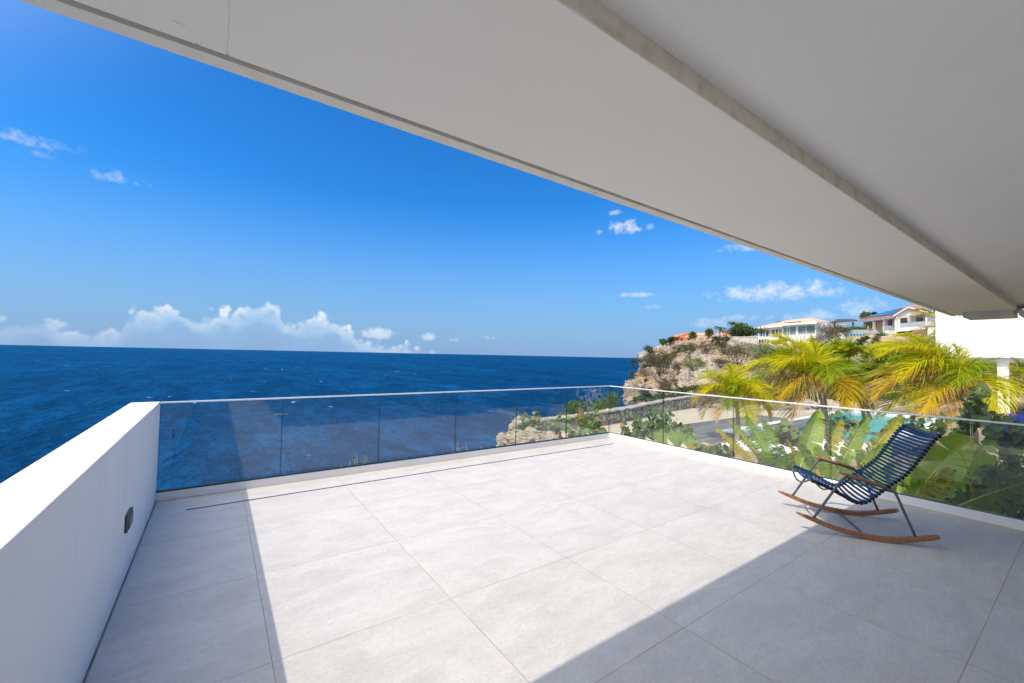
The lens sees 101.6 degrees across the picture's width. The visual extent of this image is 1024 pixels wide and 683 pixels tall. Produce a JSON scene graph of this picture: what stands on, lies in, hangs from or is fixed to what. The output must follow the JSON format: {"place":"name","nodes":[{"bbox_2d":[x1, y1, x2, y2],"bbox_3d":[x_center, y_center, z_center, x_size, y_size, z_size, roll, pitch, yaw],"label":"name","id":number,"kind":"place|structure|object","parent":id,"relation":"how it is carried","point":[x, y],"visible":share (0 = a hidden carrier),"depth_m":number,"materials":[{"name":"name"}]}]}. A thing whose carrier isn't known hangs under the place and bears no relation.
{"place":"outdoors","nodes":[
{"label":"outdoors","id":0,"kind":"place"},
{"bbox_2d":[0,345,642,490],"bbox_3d":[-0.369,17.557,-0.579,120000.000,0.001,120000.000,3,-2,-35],"label":"sea","id":1,"kind":"structure","parent":0,"point":[52,398],"depth_m":148.92,"materials":[{"name":"liquid"}]},
{"bbox_2d":[0,0,934,357],"label":"sky","id":2,"kind":"structure","parent":0,"point":[151,196],"materials":[{"name":"blue"}]},
{"bbox_2d":[560,398,1023,513],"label":"garden ground","id":3,"kind":"structure","parent":0,"point":[688,416],"depth_m":21.71,"materials":[{"name":"soil"}]},
{"bbox_2d":[496,432,512,445],"bbox_3d":[-0.153,3.473,13.859,0.831,0.973,1.008,1,-2,18],"label":"shore rock","id":4,"kind":"object","parent":3,"relation":"on","point":[500,437],"visible":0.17,"depth_m":13.68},
{"bbox_2d":[508,422,520,430],"bbox_3d":[0.214,3.217,15.282,0.626,0.561,0.967,0,-2,40],"label":"shore rock","id":5,"kind":"object","parent":3,"relation":"on","point":[511,426],"visible":0.24,"depth_m":15.11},
{"bbox_2d":[501,426,544,444],"bbox_3d":[0.553,3.344,13.457,1.858,1.171,1.186,1,-2,10],"label":"shore rock","id":6,"kind":"object","parent":3,"relation":"on","point":[528,434],"visible":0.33,"depth_m":13.23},
{"bbox_2d":[517,411,542,430],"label":"sea grape","id":7,"kind":"object","parent":6,"relation":"on","point":[533,421],"visible":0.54,"depth_m":13.93,"materials":[{"name":"green plant"}]},
{"bbox_2d":[540,430,558,440],"bbox_3d":[1.130,3.302,13.504,1.119,0.817,1.070,0,-2,36],"label":"shore rock","id":8,"kind":"object","parent":3,"relation":"on","point":[549,435],"visible":0.23,"depth_m":13.36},
{"bbox_2d":[544,414,562,437],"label":"sea grape","id":9,"kind":"object","parent":3,"relation":"on","point":[555,426],"visible":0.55,"depth_m":14.34,"materials":[{"name":"green plant"}]},
{"bbox_2d":[561,416,589,436],"bbox_3d":[1.839,2.497,12.012,0.819,0.638,0.938,1,-2,12],"label":"sea grape","id":10,"kind":"object","parent":3,"relation":"on","point":[579,431],"visible":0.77,"depth_m":12.01,"materials":[{"name":"green plant"}]},
{"bbox_2d":[560,398,595,413],"bbox_3d":[3.528,3.662,22.522,2.141,1.599,1.562,1,-2,-9],"label":"bush","id":11,"kind":"object","parent":3,"relation":"on","point":[573,406],"visible":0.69,"depth_m":22.24,"materials":[{"name":"green plant"}]},
{"bbox_2d":[574,407,606,434],"bbox_3d":[2.681,2.660,13.835,1.299,0.979,0.954,3,-2,-35],"label":"sea grape","id":12,"kind":"object","parent":3,"relation":"on","point":[589,424],"visible":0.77,"depth_m":13.89,"materials":[{"name":"green plant"}]},
{"bbox_2d":[589,394,609,411],"bbox_3d":[5.002,3.777,23.942,1.386,1.441,1.271,3,-2,-35],"label":"bush","id":13,"kind":"object","parent":3,"relation":"on","point":[602,405],"visible":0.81,"depth_m":23.77,"materials":[{"name":"green plant"}]},
{"bbox_2d":[604,390,620,408],"bbox_3d":[6.432,3.915,26.875,1.266,1.688,0.951,0,-2,25],"label":"bush","id":14,"kind":"object","parent":3,"relation":"on","point":[614,400],"visible":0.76,"depth_m":26.75,"materials":[{"name":"green plant"}]},
{"bbox_2d":[512,394,721,431],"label":"stone wall","id":15,"kind":"structure","parent":3,"relation":"on","point":[609,416],"depth_m":20.70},
{"bbox_2d":[620,421,649,438],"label":"sea grape","id":16,"kind":"object","parent":3,"relation":"on","point":[641,431],"visible":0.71,"depth_m":8.67,"materials":[{"name":"green plant"}]},
{"bbox_2d":[631,408,677,440],"bbox_3d":[3.215,1.885,9.584,1.012,0.774,0.872,1,-2,10],"label":"sea grape","id":17,"kind":"object","parent":3,"relation":"on","point":[652,425],"visible":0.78,"depth_m":9.40,"materials":[{"name":"green plant"}]},
{"bbox_2d":[649,426,709,450],"bbox_3d":[3.379,2.962,8.552,1.238,2.535,0.577,0,-2,39],"label":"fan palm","id":18,"kind":"object","parent":3,"relation":"on","point":[677,440],"visible":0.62,"depth_m":8.46,"materials":[{"name":"green plant"}]},
{"bbox_2d":[668,422,696,440],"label":"sea grape","id":19,"kind":"object","parent":3,"relation":"on","point":[688,428],"visible":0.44,"depth_m":9.28,"materials":[{"name":"green plant"}]},
{"bbox_2d":[690,441,733,456],"bbox_3d":[3.852,2.071,8.039,0.454,0.387,0.755,3,-2,-35],"label":"sea grape","id":20,"kind":"object","parent":3,"relation":"on","point":[717,450],"visible":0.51,"depth_m":7.90,"materials":[{"name":"green plant"}]},
{"bbox_2d":[649,415,806,444],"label":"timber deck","id":21,"kind":"structure","parent":3,"relation":"on","point":[706,431],"depth_m":18.99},
{"bbox_2d":[689,362,778,440],"bbox_3d":[8.671,2.440,16.267,3.111,3.346,2.860,3,-2,-35],"label":"coconut palm","id":22,"kind":"object","parent":3,"relation":"on","point":[736,385],"visible":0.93,"depth_m":15.95,"materials":[{"name":"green plant"}]},
{"bbox_2d":[716,415,798,466],"bbox_3d":[5.194,2.816,8.748,1.970,2.551,1.368,1,-2,12],"label":"banana plant","id":23,"kind":"object","parent":3,"relation":"on","point":[773,438],"visible":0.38,"depth_m":8.52,"materials":[{"name":"green plant"}]},
{"bbox_2d":[769,419,800,446],"bbox_3d":[6.932,2.329,10.522,0.987,0.750,0.764,1,-2,2],"label":"sea grape","id":24,"kind":"object","parent":3,"relation":"on","point":[784,429],"visible":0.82,"depth_m":10.39,"materials":[{"name":"green plant"}]},
{"bbox_2d":[800,399,813,409],"bbox_3d":[24.205,5.360,34.146,1.389,1.334,1.148,1,-2,9],"label":"garden boulder","id":25,"kind":"object","parent":3,"relation":"on","point":[807,407],"visible":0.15,"depth_m":33.85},
{"bbox_2d":[739,331,880,436],"bbox_3d":[12.129,1.838,16.585,5.690,4.677,3.898,1,-2,-4],"label":"coconut palm","id":26,"kind":"object","parent":3,"relation":"on","point":[818,366],"visible":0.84,"depth_m":16.38,"materials":[{"name":"green plant"}]},
{"bbox_2d":[759,409,870,482],"bbox_3d":[5.409,2.662,7.798,1.882,2.803,1.746,3,-2,-35],"label":"banana plant","id":27,"kind":"object","parent":3,"relation":"on","point":[808,451],"visible":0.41,"depth_m":7.47,"materials":[{"name":"green plant"}]},
{"bbox_2d":[819,401,840,409],"bbox_3d":[23.083,4.928,30.025,1.733,1.298,1.550,2,-2,-33],"label":"garden boulder","id":28,"kind":"object","parent":3,"relation":"on","point":[830,403],"visible":0.16,"depth_m":29.67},
{"bbox_2d":[810,407,858,442],"bbox_3d":[8.891,2.319,11.525,1.579,1.062,0.818,3,-2,-35],"label":"sea grape","id":29,"kind":"object","parent":3,"relation":"on","point":[829,426],"visible":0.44,"depth_m":11.37,"materials":[{"name":"green plant"}]},
{"bbox_2d":[721,410,953,461],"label":"swimming pool","id":30,"kind":"structure","parent":3,"relation":"in","point":[878,425],"depth_m":21.23,"materials":[{"name":"teal stone"}]},
{"bbox_2d":[780,414,904,488],"bbox_3d":[6.121,2.676,7.612,1.518,2.799,1.970,3,-2,-35],"label":"banana plant","id":31,"kind":"object","parent":3,"relation":"on","point":[878,444],"visible":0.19,"depth_m":7.21,"materials":[{"name":"green plant"}]},
{"bbox_2d":[836,371,880,401],"bbox_3d":[27.112,3.786,32.986,3.237,3.215,3.285,3,-2,-35],"label":"areca palm","id":32,"kind":"object","parent":3,"relation":"on","point":[865,382],"visible":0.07,"depth_m":32.23,"materials":[{"name":"green plant"}]},
{"bbox_2d":[851,357,898,395],"bbox_3d":[30.965,3.104,35.876,4.313,3.565,3.378,2,-2,-14],"label":"areca palm","id":33,"kind":"object","parent":3,"relation":"on","point":[879,361],"visible":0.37,"depth_m":35.34,"materials":[{"name":"green plant"}]},
{"bbox_2d":[868,401,889,407],"bbox_3d":[26.992,4.894,30.531,1.522,1.114,1.643,1,-2,-1],"label":"garden boulder","id":34,"kind":"object","parent":3,"relation":"on","point":[881,404],"visible":0.05,"depth_m":30.18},
{"bbox_2d":[891,359,935,398],"bbox_3d":[34.406,3.274,35.942,4.236,3.537,3.471,3,-2,-35],"label":"areca palm","id":35,"kind":"object","parent":3,"relation":"on","point":[911,375],"visible":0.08,"depth_m":35.60,"materials":[{"name":"green plant"}]},
{"bbox_2d":[806,467,1023,516],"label":"banana plant","id":36,"kind":"object","parent":3,"relation":"on","point":[985,495],"visible":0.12,"depth_m":5.33,"materials":[{"name":"green plant"}]},
{"bbox_2d":[887,379,944,414],"bbox_3d":[25.646,3.859,26.367,3.558,2.926,2.691,3,-2,-35],"label":"coconut palm","id":37,"kind":"object","parent":3,"relation":"on","point":[911,410],"visible":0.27,"depth_m":26.25,"materials":[{"name":"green plant"}]},
{"bbox_2d":[856,433,999,503],"bbox_3d":[6.341,2.700,6.424,2.404,2.677,1.354,2,-2,-15],"label":"banana plant","id":38,"kind":"object","parent":3,"relation":"on","point":[951,469],"visible":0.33,"depth_m":6.03,"materials":[{"name":"green plant"}]},
{"bbox_2d":[903,412,952,436],"bbox_3d":[9.398,1.903,9.461,1.676,0.611,0.708,2,-2,-22],"label":"sea grape","id":39,"kind":"object","parent":3,"relation":"on","point":[939,425],"visible":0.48,"depth_m":9.43,"materials":[{"name":"green plant"}]},
{"bbox_2d":[901,308,961,394],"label":"coconut palm","id":40,"kind":"object","parent":3,"relation":"on","point":[930,316],"visible":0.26,"depth_m":43.30,"materials":[{"name":"green plant"}]},
{"bbox_2d":[853,326,1023,446],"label":"coconut palm","id":41,"kind":"object","parent":3,"relation":"on","point":[960,373],"visible":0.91,"depth_m":14.06,"materials":[{"name":"green plant"}]},
{"bbox_2d":[941,471,1011,516],"bbox_3d":[8.847,3.526,8.260,1.636,1.933,1.419,3,-2,-35],"label":"undergrowth bush","id":42,"kind":"object","parent":3,"relation":"on","point":[953,499],"visible":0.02,"depth_m":8.26,"materials":[{"name":"green plant"}]},
{"bbox_2d":[948,464,1023,518],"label":"undergrowth bush","id":43,"kind":"object","parent":3,"relation":"on","point":[1020,512],"visible":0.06,"depth_m":7.69,"materials":[{"name":"green plant"}]},
{"bbox_2d":[977,411,1023,449],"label":"sea grape","id":44,"kind":"object","parent":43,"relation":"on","point":[1014,437],"visible":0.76,"depth_m":7.62,"materials":[{"name":"green plant"}]},
{"bbox_2d":[961,446,1023,515],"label":"undergrowth bush","id":45,"kind":"object","parent":3,"relation":"on","point":[999,458],"visible":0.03,"depth_m":10.18,"materials":[{"name":"green plant"}]},
{"bbox_2d":[970,442,1023,504],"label":"plant","id":46,"kind":"object","parent":3,"relation":"on","point":[1011,463],"visible":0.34,"depth_m":6.53,"materials":[{"name":"green plant"}]},
{"bbox_2d":[997,356,1023,394],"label":"coconut palm","id":47,"kind":"object","parent":3,"relation":"on","point":[1017,369],"visible":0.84,"depth_m":14.07,"materials":[{"name":"green plant"}]},
{"bbox_2d":[1010,405,1023,414],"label":"garden boulder","id":48,"kind":"object","parent":3,"relation":"on","point":[1019,411],"visible":0.14,"depth_m":28.90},
{"bbox_2d":[1010,400,1023,412],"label":"garden boulder","id":49,"kind":"object","parent":3,"relation":"on","point":[1022,408],"visible":0.12,"depth_m":30.36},
{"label":"terrace base","id":50,"kind":"structure","parent":3,"relation":"on","visible":0},
{"bbox_2d":[0,402,159,682],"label":"parapet wall","id":51,"kind":"structure","parent":50,"relation":"on","point":[69,547],"depth_m":1.81,"materials":[{"name":"paint"}]},
{"bbox_2d":[124,507,133,533],"bbox_3d":[-2.619,1.220,2.856,0.020,0.115,0.213,3,-2,-35],"label":"wall socket","id":52,"kind":"object","parent":51,"relation":"attached to","point":[128,519],"depth_m":2.81,"materials":[{"name":"grey plastic"}]},
{"bbox_2d":[155,386,609,504],"bbox_3d":[-0.853,1.403,6.255,6.834,1.312,0.047,3,-2,-35],"label":"glass balustrade","id":53,"kind":"object","parent":50,"relation":"on","point":[183,492],"visible":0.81,"depth_m":5.42,"materials":[{"name":"glass"}]},
{"bbox_2d":[85,438,1023,682],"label":"terrace floor","id":54,"kind":"structure","parent":50,"relation":"on","point":[616,561],"depth_m":2.89,"materials":[{"name":"tile"}]},
{"bbox_2d":[186,444,608,509],"bbox_3d":[-0.660,1.747,5.825,6.140,0.002,0.017,3,-2,-35],"label":"slot drain","id":55,"kind":"object","parent":54,"relation":"on","point":[376,480],"visible":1,"depth_m":5.06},
{"bbox_2d":[157,438,1021,530],"bbox_3d":[1.965,1.694,2.214,6.776,0.022,9.800,3,-2,-35],"label":"sealant joint","id":56,"kind":"object","parent":54,"relation":"on","point":[560,444],"visible":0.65,"depth_m":5.26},
{"bbox_2d":[778,423,943,542],"bbox_3d":[3.307,1.284,4.030,1.128,0.980,0.719,1,-2,20],"label":"rocking chair","id":57,"kind":"object","parent":54,"relation":"on","point":[810,476],"visible":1,"depth_m":3.91,"materials":[{"name":"plastic"}]},
{"bbox_2d":[609,386,1023,530],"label":"glass balustrade","id":58,"kind":"object","parent":50,"relation":"on","point":[983,516],"visible":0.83,"depth_m":4.98,"materials":[{"name":"glass"}]},
{"bbox_3d":[5.792,0.550,-1.214,13.300,2.803,0.250,3,-2,-35],"label":"house front","id":59,"kind":"object","parent":50,"relation":"on","visible":0},
{"bbox_2d":[19,0,1023,319],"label":"balcony slab","id":60,"kind":"structure","parent":59,"relation":"on","point":[875,144],"depth_m":1.44,"materials":[{"name":"paint"}]},
{"bbox_2d":[621,337,1023,409],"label":"headland","id":61,"kind":"structure","parent":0,"point":[652,379],"depth_m":80.91,"materials":[{"name":"stone"}]},
{"bbox_2d":[630,356,637,366],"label":"bush","id":62,"kind":"object","parent":61,"relation":"on","point":[632,360],"visible":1,"depth_m":89.80,"materials":[{"name":"green plant"}]},
{"bbox_2d":[642,345,655,353],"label":"bush","id":63,"kind":"object","parent":61,"relation":"on","point":[647,349],"visible":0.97,"depth_m":92.78,"materials":[{"name":"green plant"}]},
{"bbox_2d":[639,348,678,375],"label":"bush","id":64,"kind":"object","parent":61,"relation":"on","point":[666,357],"visible":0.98,"depth_m":80.51,"materials":[{"name":"green plant"}]},
{"bbox_2d":[664,336,676,344],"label":"dome bush","id":65,"kind":"object","parent":61,"relation":"on","point":[671,339],"visible":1,"depth_m":95.33,"materials":[{"name":"green plant"}]},
{"bbox_2d":[663,378,680,387],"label":"dry bush","id":66,"kind":"object","parent":61,"relation":"on","point":[674,380],"visible":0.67,"depth_m":67.00,"materials":[{"name":"brown plant"}]},
{"bbox_2d":[632,383,717,401],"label":"ground cover","id":67,"kind":"object","parent":61,"relation":"on","point":[662,395],"visible":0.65,"depth_m":72.33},
{"bbox_2d":[669,362,683,373],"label":"dry bush","id":68,"kind":"object","parent":61,"relation":"on","point":[676,366],"visible":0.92,"depth_m":73.17,"materials":[{"name":"brown plant"}]},
{"bbox_2d":[669,343,685,349],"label":"bush","id":69,"kind":"object","parent":61,"relation":"on","point":[675,347],"visible":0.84,"depth_m":91.19,"materials":[{"name":"green plant"}]},
{"bbox_2d":[679,339,696,354],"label":"bush","id":70,"kind":"object","parent":61,"relation":"on","point":[690,348],"visible":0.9,"depth_m":82.03,"materials":[{"name":"green plant"}]},
{"bbox_2d":[677,355,706,370],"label":"bush","id":71,"kind":"object","parent":61,"relation":"on","point":[689,365],"visible":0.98,"depth_m":64.99,"materials":[{"name":"green plant"}]},
{"bbox_2d":[688,331,697,338],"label":"round palm","id":72,"kind":"object","parent":61,"relation":"on","point":[692,335],"visible":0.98,"depth_m":111.70,"materials":[{"name":"green plant"}]},
{"bbox_2d":[672,331,730,342],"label":"orange house","id":73,"kind":"structure","parent":61,"relation":"on","point":[682,337],"depth_m":138.54,"materials":[{"name":"ceramic"}]},
{"bbox_2d":[695,340,716,353],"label":"dry bush","id":74,"kind":"object","parent":61,"relation":"on","point":[704,347],"visible":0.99,"depth_m":77.54,"materials":[{"name":"brown plant"}]},
{"bbox_2d":[704,327,713,338],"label":"round palm","id":75,"kind":"object","parent":61,"relation":"on","point":[709,333],"visible":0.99,"depth_m":111.76,"materials":[{"name":"green plant"}]},
{"bbox_2d":[709,335,722,344],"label":"bush","id":76,"kind":"object","parent":61,"relation":"on","point":[715,338],"visible":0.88,"depth_m":89.33,"materials":[{"name":"green plant"}]},
{"bbox_2d":[715,326,725,335],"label":"feather palm","id":77,"kind":"object","parent":61,"relation":"on","point":[719,329],"visible":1,"depth_m":112.01,"materials":[{"name":"green plant"}]},
{"bbox_2d":[711,358,730,367],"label":"dry bush","id":78,"kind":"object","parent":61,"relation":"on","point":[719,361],"visible":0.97,"depth_m":61.45,"materials":[{"name":"brown plant"}]},
{"bbox_2d":[716,337,729,351],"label":"dry bush","id":79,"kind":"object","parent":61,"relation":"on","point":[721,344],"visible":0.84,"depth_m":75.60,"materials":[{"name":"brown plant"}]},
{"bbox_2d":[708,339,759,364],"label":"bush","id":80,"kind":"object","parent":61,"relation":"on","point":[736,349],"visible":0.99,"depth_m":62.62,"materials":[{"name":"grey plant"}]},
{"bbox_2d":[732,337,757,343],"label":"concrete terrace","id":81,"kind":"structure","parent":61,"relation":"on","point":[747,339],"depth_m":105.53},
{"bbox_2d":[732,359,758,371],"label":"dry bush","id":82,"kind":"object","parent":61,"relation":"on","point":[752,369],"visible":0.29,"depth_m":60.27,"materials":[{"name":"yellow plant"}]},
{"bbox_2d":[725,325,769,336],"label":"dense tree","id":83,"kind":"object","parent":61,"relation":"on","point":[741,331],"visible":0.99,"depth_m":110.63,"materials":[{"name":"green plant"}]},
{"bbox_2d":[738,339,780,361],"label":"bush","id":84,"kind":"object","parent":61,"relation":"on","point":[760,350],"visible":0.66,"depth_m":70.67,"materials":[{"name":"green plant"}]},
{"bbox_2d":[763,346,795,374],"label":"areca palm","id":85,"kind":"object","parent":61,"relation":"on","point":[776,352],"visible":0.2,"depth_m":46.84,"materials":[{"name":"green plant"}]},
{"bbox_2d":[754,318,846,344],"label":"white house","id":86,"kind":"structure","parent":61,"relation":"on","point":[804,327],"depth_m":112.50,"materials":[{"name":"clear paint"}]},
{"bbox_2d":[790,327,795,333],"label":"window","id":87,"kind":"structure","parent":86,"relation":"in","point":[792,329],"depth_m":113.21,"materials":[{"name":"teal glass"}]},
{"bbox_2d":[784,383,819,401],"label":"bush","id":88,"kind":"object","parent":61,"relation":"on","point":[804,392],"visible":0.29,"depth_m":45.33,"materials":[{"name":"green plant"}]},
{"bbox_2d":[802,341,842,357],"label":"areca palm","id":89,"kind":"object","parent":61,"relation":"on","point":[826,342],"visible":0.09,"depth_m":45.55,"materials":[{"name":"green plant"}]},
{"bbox_2d":[810,321,848,337],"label":"bush","id":90,"kind":"object","parent":61,"relation":"on","point":[837,326],"visible":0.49,"depth_m":89.91,"materials":[{"name":"grey plant"}]},
{"bbox_2d":[807,324,855,343],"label":"dry bush","id":91,"kind":"object","parent":61,"relation":"on","point":[839,335],"visible":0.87,"depth_m":71.26,"materials":[{"name":"grey plant"}]},
{"bbox_2d":[827,357,861,378],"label":"areca palm","id":92,"kind":"object","parent":61,"relation":"on","point":[848,360],"visible":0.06,"depth_m":37.71,"materials":[{"name":"green plant"}]},
{"bbox_2d":[834,319,857,327],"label":"pergola","id":93,"kind":"object","parent":61,"relation":"on","point":[845,320],"visible":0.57,"depth_m":98.48,"materials":[{"name":"brown wood"}]},
{"bbox_2d":[825,336,874,360],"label":"areca palm","id":94,"kind":"object","parent":61,"relation":"on","point":[847,347],"visible":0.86,"depth_m":43.59,"materials":[{"name":"green plant"}]},
{"bbox_2d":[854,337,865,345],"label":"bush","id":95,"kind":"object","parent":61,"relation":"on","point":[861,341],"visible":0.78,"depth_m":67.36,"materials":[{"name":"green plant"}]},
{"bbox_2d":[859,311,872,317],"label":"tree","id":96,"kind":"object","parent":61,"relation":"on","point":[864,314],"visible":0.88,"depth_m":118.03,"materials":[{"name":"green plant"}]},
{"bbox_2d":[838,333,907,343],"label":"retaining wall","id":97,"kind":"structure","parent":61,"relation":"on","point":[872,335],"depth_m":85.63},
{"bbox_2d":[847,330,879,333],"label":"glass screen","id":98,"kind":"object","parent":97,"relation":"on","point":[862,332],"visible":0.93,"depth_m":87.75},
{"bbox_2d":[870,333,881,344],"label":"bush","id":99,"kind":"object","parent":61,"relation":"on","point":[876,337],"visible":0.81,"depth_m":67.39,"materials":[{"name":"green plant"}]},
{"bbox_2d":[858,341,899,361],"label":"areca palm","id":100,"kind":"object","parent":61,"relation":"on","point":[870,351],"visible":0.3,"depth_m":46.65,"materials":[{"name":"yellow plant"}]},
{"bbox_2d":[868,388,895,400],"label":"bush","id":101,"kind":"object","parent":61,"relation":"on","point":[886,396],"visible":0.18,"depth_m":44.41,"materials":[{"name":"green plant"}]},
{"bbox_2d":[754,342,1023,405],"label":"slope planting","id":102,"kind":"object","parent":61,"relation":"on","point":[991,368],"visible":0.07,"depth_m":48.32,"materials":[{"name":"green plant"}]},
{"bbox_2d":[857,305,935,336],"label":"gabled house","id":103,"kind":"structure","parent":61,"relation":"on","point":[902,321],"depth_m":92.97,"materials":[{"name":"white paint"}]},
{"bbox_2d":[882,353,926,388],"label":"areca palm","id":104,"kind":"object","parent":61,"relation":"on","point":[895,357],"visible":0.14,"depth_m":40.01,"materials":[{"name":"green plant"}]},
{"bbox_2d":[898,338,934,364],"bbox_3d":[38.567,1.596,39.173,3.896,3.992,3.872,1,-2,5],"label":"areca palm","id":105,"kind":"object","parent":61,"relation":"on","point":[912,355],"visible":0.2,"depth_m":39.05,"materials":[{"name":"green plant"}]},
{"bbox_2d":[995,363,1022,382],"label":"bush","id":106,"kind":"object","parent":61,"relation":"on","point":[1014,372],"visible":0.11,"depth_m":44.36,"materials":[{"name":"green plant"}]},
{"bbox_2d":[949,382,991,435],"bbox_3d":[9.373,1.417,8.533,0.627,1.186,1.411,-1,-3,44],"label":"sea grape","id":107,"kind":"object","parent":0,"point":[974,406],"visible":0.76,"depth_m":8.38,"materials":[{"name":"green plant"}]},
{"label":"lounge floor","id":108,"kind":"structure","parent":0,"visible":0},
{"bbox_2d":[935,311,1023,413],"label":"white wing","id":109,"kind":"structure","parent":108,"relation":"on","point":[1001,338],"depth_m":23.95,"materials":[{"name":"paint"}]},
{"bbox_2d":[1000,413,1023,432],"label":"blue lounger","id":110,"kind":"object","parent":108,"relation":"on","point":[1019,416],"visible":0.05,"depth_m":22.94,"materials":[{"name":"fabric"}]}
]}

